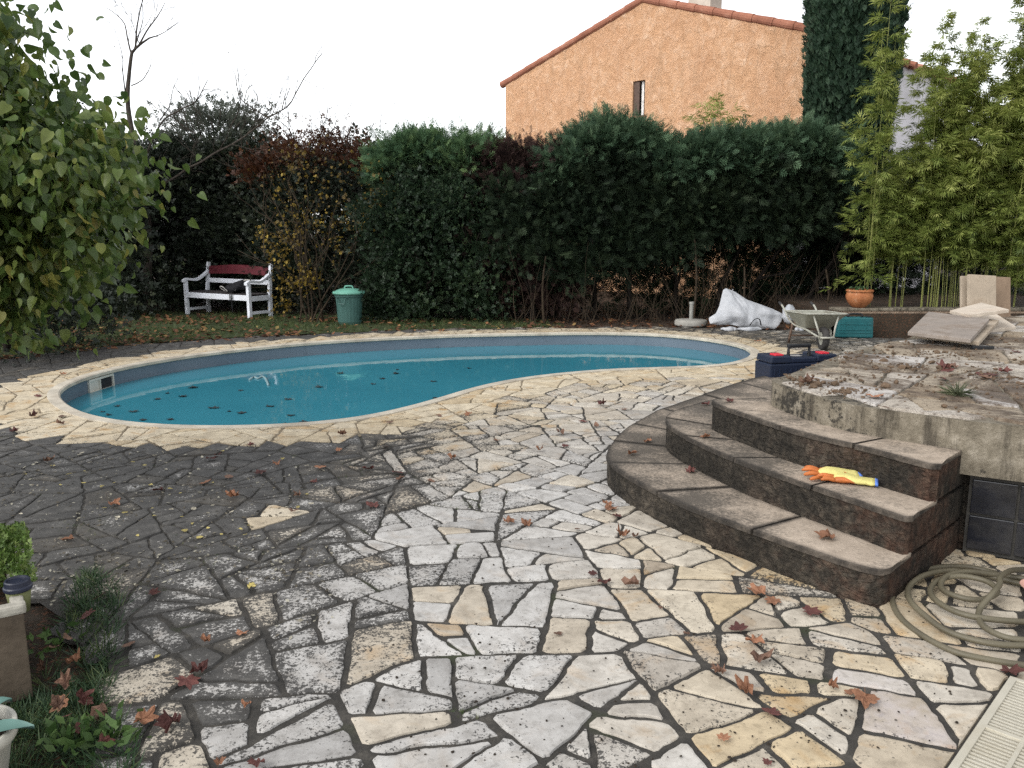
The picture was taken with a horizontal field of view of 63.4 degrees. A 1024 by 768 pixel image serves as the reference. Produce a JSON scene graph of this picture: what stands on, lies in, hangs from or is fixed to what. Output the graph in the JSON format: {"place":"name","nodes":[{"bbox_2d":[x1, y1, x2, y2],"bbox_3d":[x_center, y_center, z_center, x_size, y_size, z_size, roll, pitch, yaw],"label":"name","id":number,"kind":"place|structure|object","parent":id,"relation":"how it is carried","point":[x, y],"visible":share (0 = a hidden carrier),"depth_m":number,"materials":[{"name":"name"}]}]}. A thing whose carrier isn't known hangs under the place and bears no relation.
{"place":"outdoors","nodes":[
{"label":"outdoors","id":0,"kind":"place"},
{"bbox_2d":[0,310,547,357],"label":"lawn","id":1,"kind":"structure","parent":0,"point":[365,328],"depth_m":13.98,"materials":[{"name":"plant"}]},
{"bbox_2d":[0,255,155,366],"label":"shrub","id":2,"kind":"object","parent":1,"relation":"on","point":[67,321],"visible":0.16,"depth_m":11.17,"materials":[{"name":"green plant"}]},
{"bbox_2d":[28,100,204,319],"bbox_3d":[-9.183,-3.367,15.815,6.383,5.086,3.901,0,11,0],"label":"shrub","id":3,"kind":"object","parent":1,"relation":"on","point":[131,269],"visible":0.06,"depth_m":15.39,"materials":[{"name":"green plant"}]},
{"bbox_2d":[89,0,337,312],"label":"bare tree","id":4,"kind":"object","parent":1,"relation":"on","point":[131,127],"visible":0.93,"depth_m":15.54,"materials":[{"name":"grey plant"}]},
{"bbox_2d":[181,262,272,317],"bbox_3d":[-5.388,-1.795,15.706,1.794,0.984,0.657,6,12,30],"label":"garden bench","id":5,"kind":"object","parent":1,"relation":"on","point":[207,294],"visible":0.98,"depth_m":15.68,"materials":[{"name":"white paint"}]},
{"bbox_2d":[220,279,249,312],"bbox_3d":[-5.145,-1.660,15.488,0.563,0.595,0.441,10,15,44],"label":"harness bag","id":6,"kind":"object","parent":5,"relation":"on","point":[237,286],"visible":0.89,"depth_m":15.33,"materials":[{"name":"black fabric"}]},
{"bbox_2d":[219,113,413,322],"bbox_3d":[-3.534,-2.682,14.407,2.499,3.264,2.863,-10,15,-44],"label":"yellow bush","id":7,"kind":"object","parent":1,"relation":"on","point":[304,279],"visible":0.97,"depth_m":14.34,"materials":[{"name":"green plant"}]},
{"bbox_2d":[332,285,364,324],"bbox_3d":[-2.816,-1.375,14.326,0.560,0.664,0.586,0,11,0],"label":"dustbin","id":8,"kind":"object","parent":1,"relation":"on","point":[349,304],"visible":0.98,"depth_m":14.17,"materials":[{"name":"green plastic"}]},
{"bbox_2d":[0,313,795,359],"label":"leaf litter","id":9,"kind":"object","parent":1,"relation":"on","point":[611,320],"visible":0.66,"depth_m":13.63,"materials":[{"name":"plant"}]},
{"bbox_2d":[333,162,534,325],"bbox_3d":[-1.302,-2.305,14.672,3.472,3.076,1.977,0,11,0],"label":"shrub","id":10,"kind":"object","parent":1,"relation":"on","point":[391,243],"visible":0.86,"depth_m":14.21,"materials":[{"name":"green plant"}]},
{"bbox_2d":[350,115,524,320],"bbox_3d":[-1.392,-2.833,15.235,3.724,3.958,2.748,0,11,0],"label":"conifer","id":11,"kind":"object","parent":1,"relation":"on","point":[413,147],"visible":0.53,"depth_m":14.37,"materials":[{"name":"green plant"}]},
{"bbox_2d":[541,256,545,323],"bbox_3d":[0.547,-1.604,14.248,0.082,1.185,0.043,0,11,0],"label":"stake","id":12,"kind":"object","parent":1,"relation":"on","point":[543,315],"visible":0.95,"depth_m":14.25,"materials":[{"name":"wood"}]},
{"bbox_2d":[466,150,628,320],"bbox_3d":[0.631,-2.557,14.459,2.907,3.015,1.901,0,11,0],"label":"conifer","id":13,"kind":"object","parent":1,"relation":"on","point":[527,213],"visible":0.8,"depth_m":13.99,"materials":[{"name":"green plant"}]},
{"bbox_2d":[0,326,1023,767],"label":"paving","id":14,"kind":"structure","parent":0,"point":[310,670],"depth_m":3.70,"materials":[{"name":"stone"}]},
{"bbox_2d":[26,621,86,660],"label":"weed","id":15,"kind":"object","parent":14,"relation":"on","point":[45,634],"visible":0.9,"depth_m":3.17,"materials":[{"name":"green plant"}]},
{"bbox_2d":[3,560,152,767],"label":"grass tuft","id":16,"kind":"object","parent":14,"relation":"on","point":[21,709],"visible":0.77,"depth_m":2.88,"materials":[{"name":"plant"}]},
{"bbox_2d":[36,658,44,673],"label":"fallen leaf","id":17,"kind":"object","parent":16,"relation":"on","point":[40,666],"visible":1,"depth_m":3.02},
{"bbox_2d":[50,694,65,709],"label":"fallen leaf","id":18,"kind":"object","parent":16,"relation":"on","point":[57,702],"visible":1,"depth_m":2.71,"materials":[{"name":"plant"}]},
{"bbox_2d":[54,668,71,689],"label":"fallen leaf","id":19,"kind":"object","parent":16,"relation":"on","point":[64,679],"visible":1,"depth_m":2.89,"materials":[{"name":"plant"}]},
{"bbox_2d":[65,648,80,662],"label":"fallen leaf","id":20,"kind":"object","parent":16,"relation":"on","point":[75,657],"visible":1,"depth_m":3.02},
{"bbox_2d":[76,687,94,704],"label":"fallen leaf","id":21,"kind":"object","parent":16,"relation":"on","point":[82,696],"visible":0.96,"depth_m":2.80,"materials":[{"name":"plant"}]},
{"bbox_2d":[90,703,110,719],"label":"fallen leaf","id":22,"kind":"object","parent":16,"relation":"on","point":[102,708],"visible":0.84,"depth_m":2.71,"materials":[{"name":"plant"}]},
{"bbox_2d":[0,0,207,359],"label":"leafy tree","id":23,"kind":"object","parent":14,"relation":"on","point":[48,230],"visible":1,"depth_m":4.36,"materials":[{"name":"green plant"}]},
{"bbox_2d":[74,699,151,767],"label":"weed","id":24,"kind":"object","parent":14,"relation":"on","point":[116,724],"visible":0.87,"depth_m":2.58,"materials":[{"name":"green plant"}]},
{"bbox_2d":[97,733,115,741],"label":"fallen leaf","id":25,"kind":"object","parent":24,"relation":"on","point":[102,738],"visible":0.55,"depth_m":2.56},
{"bbox_2d":[133,705,158,723],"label":"fallen leaf","id":26,"kind":"object","parent":14,"relation":"on","point":[145,716],"visible":0.96,"depth_m":2.73,"materials":[{"name":"plant"}]},
{"bbox_2d":[0,429,333,640],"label":"debris","id":27,"kind":"object","parent":14,"relation":"on","point":[157,563],"visible":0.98,"depth_m":4.18,"materials":[{"name":"plant"}]},
{"bbox_2d":[154,709,181,732],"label":"fallen leaf","id":28,"kind":"object","parent":14,"relation":"on","point":[165,720],"visible":1,"depth_m":2.68,"materials":[{"name":"plant"}]},
{"bbox_2d":[174,673,200,689],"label":"fallen leaf","id":29,"kind":"object","parent":14,"relation":"on","point":[189,681],"visible":1,"depth_m":2.95,"materials":[{"name":"plant"}]},
{"bbox_2d":[189,659,207,673],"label":"fallen leaf","id":30,"kind":"object","parent":14,"relation":"on","point":[202,666],"visible":1,"depth_m":3.02,"materials":[{"name":"plant"}]},
{"bbox_2d":[225,489,239,496],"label":"fallen leaf","id":31,"kind":"object","parent":14,"relation":"on","point":[230,493],"visible":1,"depth_m":4.97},
{"bbox_2d":[247,756,264,767],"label":"fallen leaf","id":32,"kind":"object","parent":14,"relation":"on","point":[254,762],"visible":1,"depth_m":2.49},
{"bbox_2d":[38,407,653,725],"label":"joint weeds","id":33,"kind":"object","parent":14,"relation":"on","point":[462,710],"visible":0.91,"depth_m":4.54,"materials":[{"name":"green plant"}]},
{"bbox_2d":[1,329,796,445],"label":"paving mortar band","id":34,"kind":"object","parent":14,"relation":"on","point":[321,429],"visible":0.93,"depth_m":7.43,"materials":[{"name":"concrete"}]},
{"bbox_2d":[616,522,629,535],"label":"fallen leaf","id":35,"kind":"object","parent":14,"relation":"on","point":[624,533],"visible":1,"depth_m":4.35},
{"bbox_2d":[621,575,638,584],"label":"fallen leaf","id":36,"kind":"object","parent":14,"relation":"on","point":[632,580],"visible":1,"depth_m":3.75,"materials":[{"name":"plant"}]},
{"bbox_2d":[374,437,957,767],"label":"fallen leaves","id":37,"kind":"object","parent":14,"relation":"on","point":[729,757],"visible":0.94,"depth_m":2.85,"materials":[{"name":"plant"}]},
{"bbox_2d":[712,662,725,673],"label":"fallen leaf","id":38,"kind":"object","parent":14,"relation":"on","point":[717,668],"visible":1,"depth_m":3.01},
{"bbox_2d":[717,732,730,740],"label":"fallen leaf","id":39,"kind":"object","parent":14,"relation":"on","point":[722,736],"visible":1,"depth_m":2.62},
{"bbox_2d":[729,621,747,631],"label":"fallen leaf","id":40,"kind":"object","parent":14,"relation":"on","point":[737,626],"visible":1,"depth_m":3.35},
{"bbox_2d":[734,673,753,693],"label":"fallen leaf","id":41,"kind":"object","parent":14,"relation":"on","point":[746,686],"visible":1,"depth_m":2.89,"materials":[{"name":"plant"}]},
{"bbox_2d":[745,633,764,642],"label":"fallen leaf","id":42,"kind":"object","parent":14,"relation":"on","point":[754,639],"visible":1,"depth_m":3.23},
{"bbox_2d":[746,583,765,594],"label":"fallen leaf","id":43,"kind":"object","parent":14,"relation":"on","point":[755,589],"visible":1,"depth_m":3.68,"materials":[{"name":"plant"}]},
{"bbox_2d":[709,288,803,330],"bbox_3d":[3.941,-1.201,13.415,1.450,0.660,0.662,0,11,0],"label":"builders sack","id":44,"kind":"object","parent":14,"relation":"on","point":[737,309],"visible":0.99,"depth_m":13.48,"materials":[{"name":"plastic"}]},
{"bbox_2d":[748,648,773,662],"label":"fallen leaf","id":45,"kind":"object","parent":14,"relation":"on","point":[759,658],"visible":1,"depth_m":3.09,"materials":[{"name":"plant"}]},
{"bbox_2d":[761,707,781,714],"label":"fallen leaf","id":46,"kind":"object","parent":14,"relation":"on","point":[772,711],"visible":1,"depth_m":2.77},
{"bbox_2d":[764,595,781,604],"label":"fallen leaf","id":47,"kind":"object","parent":14,"relation":"on","point":[772,599],"visible":1,"depth_m":3.59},
{"bbox_2d":[606,376,964,607],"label":"garden steps","id":48,"kind":"structure","parent":14,"relation":"on","point":[747,489],"depth_m":4.19,"materials":[{"name":"stone"}]},
{"bbox_2d":[814,528,834,538],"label":"fallen leaf","id":49,"kind":"object","parent":48,"relation":"on","point":[823,533],"visible":1,"depth_m":3.88,"materials":[{"name":"plant"}]},
{"bbox_2d":[801,465,862,479],"bbox_3d":[1.611,0.450,4.172,0.286,0.046,0.134,1,25,6],"label":"work glove","id":50,"kind":"object","parent":48,"relation":"on","point":[815,471],"visible":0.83,"depth_m":4.17,"materials":[{"name":"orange rubber"}]},
{"bbox_2d":[816,472,877,486],"bbox_3d":[1.666,0.467,4.121,0.286,0.044,0.134,4,11,22],"label":"work glove","id":51,"kind":"object","parent":48,"relation":"on","point":[844,477],"visible":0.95,"depth_m":4.08,"materials":[{"name":"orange rubber"}]},
{"bbox_2d":[755,343,836,377],"bbox_3d":[2.851,-0.170,8.306,0.754,0.474,0.303,-3,11,-14],"label":"tool case","id":52,"kind":"object","parent":14,"relation":"on","point":[773,364],"visible":0.59,"depth_m":8.18,"materials":[{"name":"blue plastic"}]},
{"bbox_2d":[798,605,822,615],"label":"fallen leaf","id":53,"kind":"object","parent":14,"relation":"on","point":[809,610],"visible":1,"depth_m":3.49,"materials":[{"name":"plant"}]},
{"bbox_2d":[778,301,847,349],"bbox_3d":[4.194,-0.825,11.643,0.588,0.554,1.465,0,11,1],"label":"wheelbarrow","id":54,"kind":"object","parent":14,"relation":"on","point":[822,321],"visible":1,"depth_m":11.17,"materials":[{"name":"grey metal"}]},
{"bbox_2d":[828,677,838,688],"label":"fallen leaf","id":55,"kind":"object","parent":14,"relation":"on","point":[832,683],"visible":1,"depth_m":2.92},
{"bbox_2d":[835,313,872,337],"bbox_3d":[5.106,-0.878,12.359,0.528,0.369,0.153,1,11,6],"label":"tool case","id":56,"kind":"object","parent":14,"relation":"on","point":[861,326],"visible":0.84,"depth_m":12.30,"materials":[{"name":"teal plastic"}]},
{"bbox_2d":[852,688,879,708],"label":"fallen leaf","id":57,"kind":"object","parent":14,"relation":"on","point":[866,700],"visible":1,"depth_m":2.84,"materials":[{"name":"plant"}]},
{"bbox_2d":[771,315,1023,560],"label":"terrace","id":58,"kind":"structure","parent":14,"relation":"on","point":[991,447],"depth_m":4.34,"materials":[{"name":"concrete"}]},
{"bbox_2d":[799,373,813,383],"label":"fallen leaf","id":59,"kind":"object","parent":58,"relation":"on","point":[807,378],"visible":1,"depth_m":4.86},
{"bbox_2d":[778,333,1023,413],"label":"leaf litter","id":60,"kind":"object","parent":58,"relation":"on","point":[814,383],"visible":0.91,"depth_m":5.18,"materials":[{"name":"plant"}]},
{"bbox_2d":[936,359,951,368],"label":"fallen leaf","id":61,"kind":"object","parent":58,"relation":"on","point":[943,364],"visible":1,"depth_m":5.40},
{"bbox_2d":[915,319,998,345],"bbox_3d":[3.825,-0.477,7.087,0.521,0.085,1.658,7,13,33],"label":"concrete slab","id":62,"kind":"object","parent":58,"relation":"on","point":[984,333],"depth_m":6.66,"materials":[{"name":"concrete"}]},
{"bbox_2d":[908,312,988,342],"bbox_3d":[3.678,-0.488,6.942,0.519,0.090,1.507,7,13,32],"label":"concrete slab","id":63,"kind":"object","parent":62,"relation":"on","point":[950,327],"depth_m":6.76,"materials":[{"name":"concrete"}]},
{"bbox_2d":[950,303,1008,316],"bbox_3d":[4.254,-0.685,7.646,0.449,0.059,0.988,2,11,12],"label":"concrete slab","id":64,"kind":"object","parent":63,"relation":"on","point":[979,309],"depth_m":7.44,"materials":[{"name":"concrete"}]},
{"bbox_2d":[935,380,981,397],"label":"weed","id":65,"kind":"object","parent":58,"relation":"on","point":[953,391],"visible":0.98,"depth_m":4.54,"materials":[{"name":"green plant"}]},
{"bbox_2d":[960,276,966,307],"bbox_3d":[4.743,-0.879,8.480,0.329,0.450,0.132,-1,11,-4],"label":"concrete slab","id":66,"kind":"object","parent":58,"relation":"on","point":[963,291],"depth_m":8.46,"materials":[{"name":"concrete"}]},
{"bbox_2d":[925,314,1015,339],"bbox_3d":[4.190,-0.520,7.510,0.655,0.084,1.952,6,12,30],"label":"concrete slab","id":67,"kind":"object","parent":58,"relation":"on","point":[1003,324],"depth_m":7.63,"materials":[{"name":"concrete"}]},
{"bbox_2d":[967,274,995,305],"bbox_3d":[4.769,-0.885,8.412,0.335,0.454,0.130,-2,11,-9],"label":"concrete slab","id":68,"kind":"object","parent":58,"relation":"on","point":[981,288],"depth_m":8.40,"materials":[{"name":"concrete"}]},
{"bbox_2d":[996,277,1010,316],"bbox_3d":[5.024,-0.894,8.629,0.444,0.466,0.126,-3,11,-17],"label":"concrete slab","id":69,"kind":"object","parent":58,"relation":"on","point":[1003,292],"depth_m":8.65,"materials":[{"name":"concrete"}]},
{"bbox_2d":[889,564,1023,667],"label":"garden hose","id":70,"kind":"object","parent":14,"relation":"on","point":[968,572],"visible":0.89,"depth_m":3.46,"materials":[{"name":"rubber"}]},
{"bbox_2d":[948,676,1023,767],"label":"drain grating","id":71,"kind":"object","parent":14,"relation":"on","point":[995,739],"visible":1,"depth_m":2.63,"materials":[{"name":"white plastic"}]},
{"bbox_2d":[999,664,1023,674],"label":"fallen leaf","id":72,"kind":"object","parent":14,"relation":"on","point":[1015,669],"visible":1,"depth_m":3.01,"materials":[{"name":"plant"}]},
{"bbox_2d":[1,0,1023,229],"label":"sky","id":73,"kind":"structure","parent":0,"point":[412,60],"materials":[{"name":"white"}]},
{"bbox_2d":[3,238,1022,767],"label":"ground","id":74,"kind":"structure","parent":0,"point":[41,614],"depth_m":12.70,"materials":[{"name":"soil"}]},
{"bbox_2d":[0,697,33,767],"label":"white pot","id":75,"kind":"object","parent":74,"relation":"on","point":[11,724],"visible":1,"depth_m":2.33,"materials":[{"name":"ceramic"}]},
{"bbox_2d":[0,521,37,704],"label":"planter box","id":76,"kind":"object","parent":74,"relation":"on","point":[15,677],"visible":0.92,"depth_m":2.83,"materials":[{"name":"concrete"}]},
{"bbox_2d":[2,575,32,612],"bbox_3d":[-1.728,0.739,2.902,0.092,0.117,0.092,0,11,0],"label":"paper cup","id":77,"kind":"object","parent":76,"relation":"in","point":[17,585],"visible":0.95,"depth_m":2.88,"materials":[{"name":"plastic"}]},
{"bbox_2d":[36,708,117,767],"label":"weed","id":78,"kind":"object","parent":74,"relation":"on","point":[51,728],"visible":0.85,"depth_m":2.58,"materials":[{"name":"green plant"}]},
{"bbox_2d":[136,63,296,303],"bbox_3d":[-6.348,-4.259,18.228,3.332,4.956,3.496,0,11,0],"label":"olive tree","id":79,"kind":"object","parent":74,"relation":"on","point":[218,116],"visible":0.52,"depth_m":17.50,"materials":[{"name":"grey plant"}]},
{"bbox_2d":[138,119,313,311],"bbox_3d":[-5.976,-3.245,17.057,3.969,4.140,3.260,-3,11,-17],"label":"shrub","id":80,"kind":"object","parent":74,"relation":"on","point":[206,236],"visible":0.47,"depth_m":16.35,"materials":[{"name":"green plant"}]},
{"bbox_2d":[76,122,418,304],"bbox_3d":[-7.846,-3.481,18.975,13.435,4.898,3.692,0,11,0],"label":"shrub","id":81,"kind":"object","parent":74,"relation":"on","point":[163,236],"visible":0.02,"depth_m":18.21,"materials":[{"name":"green plant"}]},
{"bbox_2d":[211,74,397,313],"bbox_3d":[-3.743,-3.583,15.734,3.597,4.531,2.106,3,11,18],"label":"twiggy bush","id":82,"kind":"object","parent":74,"relation":"on","point":[347,150],"visible":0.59,"depth_m":15.44,"materials":[{"name":"brown plant"}]},
{"bbox_2d":[47,332,759,429],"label":"swimming pool","id":83,"kind":"structure","parent":74,"relation":"in","point":[60,395],"depth_m":11.37,"materials":[{"name":"stone"}]},
{"bbox_2d":[66,345,740,424],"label":"pool water","id":84,"kind":"structure","parent":83,"relation":"in","point":[351,390],"depth_m":9.89,"materials":[{"name":"liquid"}]},
{"bbox_2d":[448,125,603,319],"bbox_3d":[0.191,-2.851,15.126,2.946,3.582,2.482,0,11,0],"label":"conifer","id":85,"kind":"object","parent":74,"relation":"on","point":[518,157],"visible":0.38,"depth_m":14.32,"materials":[{"name":"green plant"}]},
{"bbox_2d":[513,100,706,318],"bbox_3d":[1.743,-3.047,14.886,3.561,3.808,2.767,0,11,0],"label":"conifer","id":86,"kind":"object","parent":74,"relation":"on","point":[622,138],"visible":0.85,"depth_m":14.01,"materials":[{"name":"green plant"}]},
{"bbox_2d":[467,244,847,325],"bbox_3d":[2.581,-1.790,14.480,6.903,1.473,1.832,0,11,0],"label":"dry brushwood","id":87,"kind":"object","parent":74,"relation":"on","point":[681,303],"visible":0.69,"depth_m":14.58,"materials":[{"name":"plant"}]},
{"bbox_2d":[674,302,706,326],"bbox_3d":[3.041,-1.195,14.046,0.550,0.400,0.550,0,11,0],"label":"parasol base","id":88,"kind":"object","parent":74,"relation":"on","point":[690,321],"visible":1,"depth_m":13.93,"materials":[{"name":"concrete"}]},
{"bbox_2d":[693,239,696,317],"bbox_3d":[3.134,-1.780,14.215,0.097,1.543,0.043,0,11,0],"label":"stake","id":89,"kind":"object","parent":74,"relation":"on","point":[695,297],"visible":0.84,"depth_m":14.22,"materials":[{"name":"wood"}]},
{"bbox_2d":[494,146,914,316],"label":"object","id":90,"kind":"object","parent":74,"relation":"on","point":[773,268],"visible":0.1,"depth_m":16.09,"materials":[{"name":"green plant"}]},
{"bbox_2d":[635,113,777,316],"bbox_3d":[3.439,-2.972,14.861,3.147,3.670,2.765,0,11,0],"label":"conifer","id":91,"kind":"object","parent":74,"relation":"on","point":[704,226],"visible":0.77,"depth_m":13.97,"materials":[{"name":"green plant"}]},
{"bbox_2d":[499,0,953,298],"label":"gabled house","id":92,"kind":"structure","parent":74,"relation":"on","point":[672,60],"depth_m":19.92,"materials":[{"name":"paint"}]},
{"bbox_2d":[633,81,645,116],"bbox_3d":[3.200,-7.062,20.602,0.246,0.891,0.472,-10,15,-44],"label":"window","id":93,"kind":"structure","parent":92,"relation":"in","point":[639,87],"depth_m":20.61,"materials":[{"name":"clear glass"}]},
{"bbox_2d":[711,110,876,299],"bbox_3d":[4.815,-2.981,14.938,3.421,3.658,2.782,0,11,0],"label":"conifer","id":94,"kind":"object","parent":74,"relation":"on","point":[804,193],"visible":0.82,"depth_m":13.94,"materials":[{"name":"green plant"}]},
{"bbox_2d":[798,0,913,291],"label":"cypress tree","id":95,"kind":"object","parent":74,"relation":"on","point":[835,73],"visible":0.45,"depth_m":15.50,"materials":[{"name":"green plant"}]},
{"bbox_2d":[740,288,1023,337],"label":"bed soil","id":96,"kind":"structure","parent":74,"relation":"on","point":[893,325],"depth_m":14.17,"materials":[{"name":"soil"}]},
{"bbox_2d":[820,0,917,306],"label":"bamboo clump","id":97,"kind":"object","parent":96,"relation":"on","point":[878,84],"visible":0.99,"depth_m":12.22,"materials":[{"name":"green plant"}]},
{"bbox_2d":[853,150,930,306],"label":"bamboo clump","id":98,"kind":"object","parent":96,"relation":"on","point":[889,256],"visible":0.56,"depth_m":12.74,"materials":[{"name":"green plant"}]},
{"bbox_2d":[850,31,995,307],"bbox_3d":[6.403,-3.142,12.654,1.928,4.052,1.783,0,11,0],"label":"bamboo clump","id":99,"kind":"object","parent":96,"relation":"on","point":[939,94],"visible":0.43,"depth_m":12.34,"materials":[{"name":"green plant"}]},
{"bbox_2d":[890,99,1013,307],"bbox_3d":[6.493,-2.661,12.360,1.752,3.214,1.543,0,11,0],"label":"bamboo clump","id":100,"kind":"object","parent":96,"relation":"on","point":[946,188],"visible":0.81,"depth_m":12.14,"materials":[{"name":"green plant"}]},
{"bbox_2d":[915,8,1013,306],"bbox_3d":[6.883,-3.353,12.695,2.112,4.452,1.540,-7,13,-34],"label":"bamboo clump","id":101,"kind":"object","parent":96,"relation":"on","point":[985,40],"visible":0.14,"depth_m":12.35,"materials":[{"name":"green plant"}]},
{"bbox_2d":[923,23,1023,306],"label":"bamboo clump","id":102,"kind":"object","parent":96,"relation":"on","point":[1001,179],"visible":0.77,"depth_m":12.08,"materials":[{"name":"green plant"}]},
{"bbox_2d":[968,0,1023,306],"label":"bamboo clump","id":103,"kind":"object","parent":96,"relation":"on","point":[1015,277],"visible":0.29,"depth_m":12.27,"materials":[{"name":"green plant"}]},
{"bbox_2d":[975,67,1023,274],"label":"bamboo clump","id":104,"kind":"object","parent":96,"relation":"on","point":[1003,80],"visible":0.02,"depth_m":13.78,"materials":[{"name":"green plant"}]},
{"bbox_2d":[805,137,1023,295],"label":"conifer","id":105,"kind":"object","parent":74,"relation":"on","point":[914,272],"visible":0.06,"depth_m":16.20,"materials":[{"name":"green plant"}]},
{"bbox_2d":[829,307,1023,334],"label":"bed wall","id":106,"kind":"structure","parent":74,"relation":"on","point":[903,309],"depth_m":12.51,"materials":[{"name":"concrete"}]},
{"bbox_2d":[845,285,875,307],"bbox_3d":[5.273,-1.329,12.531,0.416,0.352,0.539,0,11,0],"label":"terracotta pot","id":107,"kind":"object","parent":106,"relation":"on","point":[859,297],"visible":1,"depth_m":12.46,"materials":[{"name":"ceramic"}]},
{"bbox_2d":[681,91,750,308],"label":"bamboo clump","id":108,"kind":"object","parent":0,"point":[717,112],"visible":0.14,"depth_m":16.18,"materials":[{"name":"green plant"}]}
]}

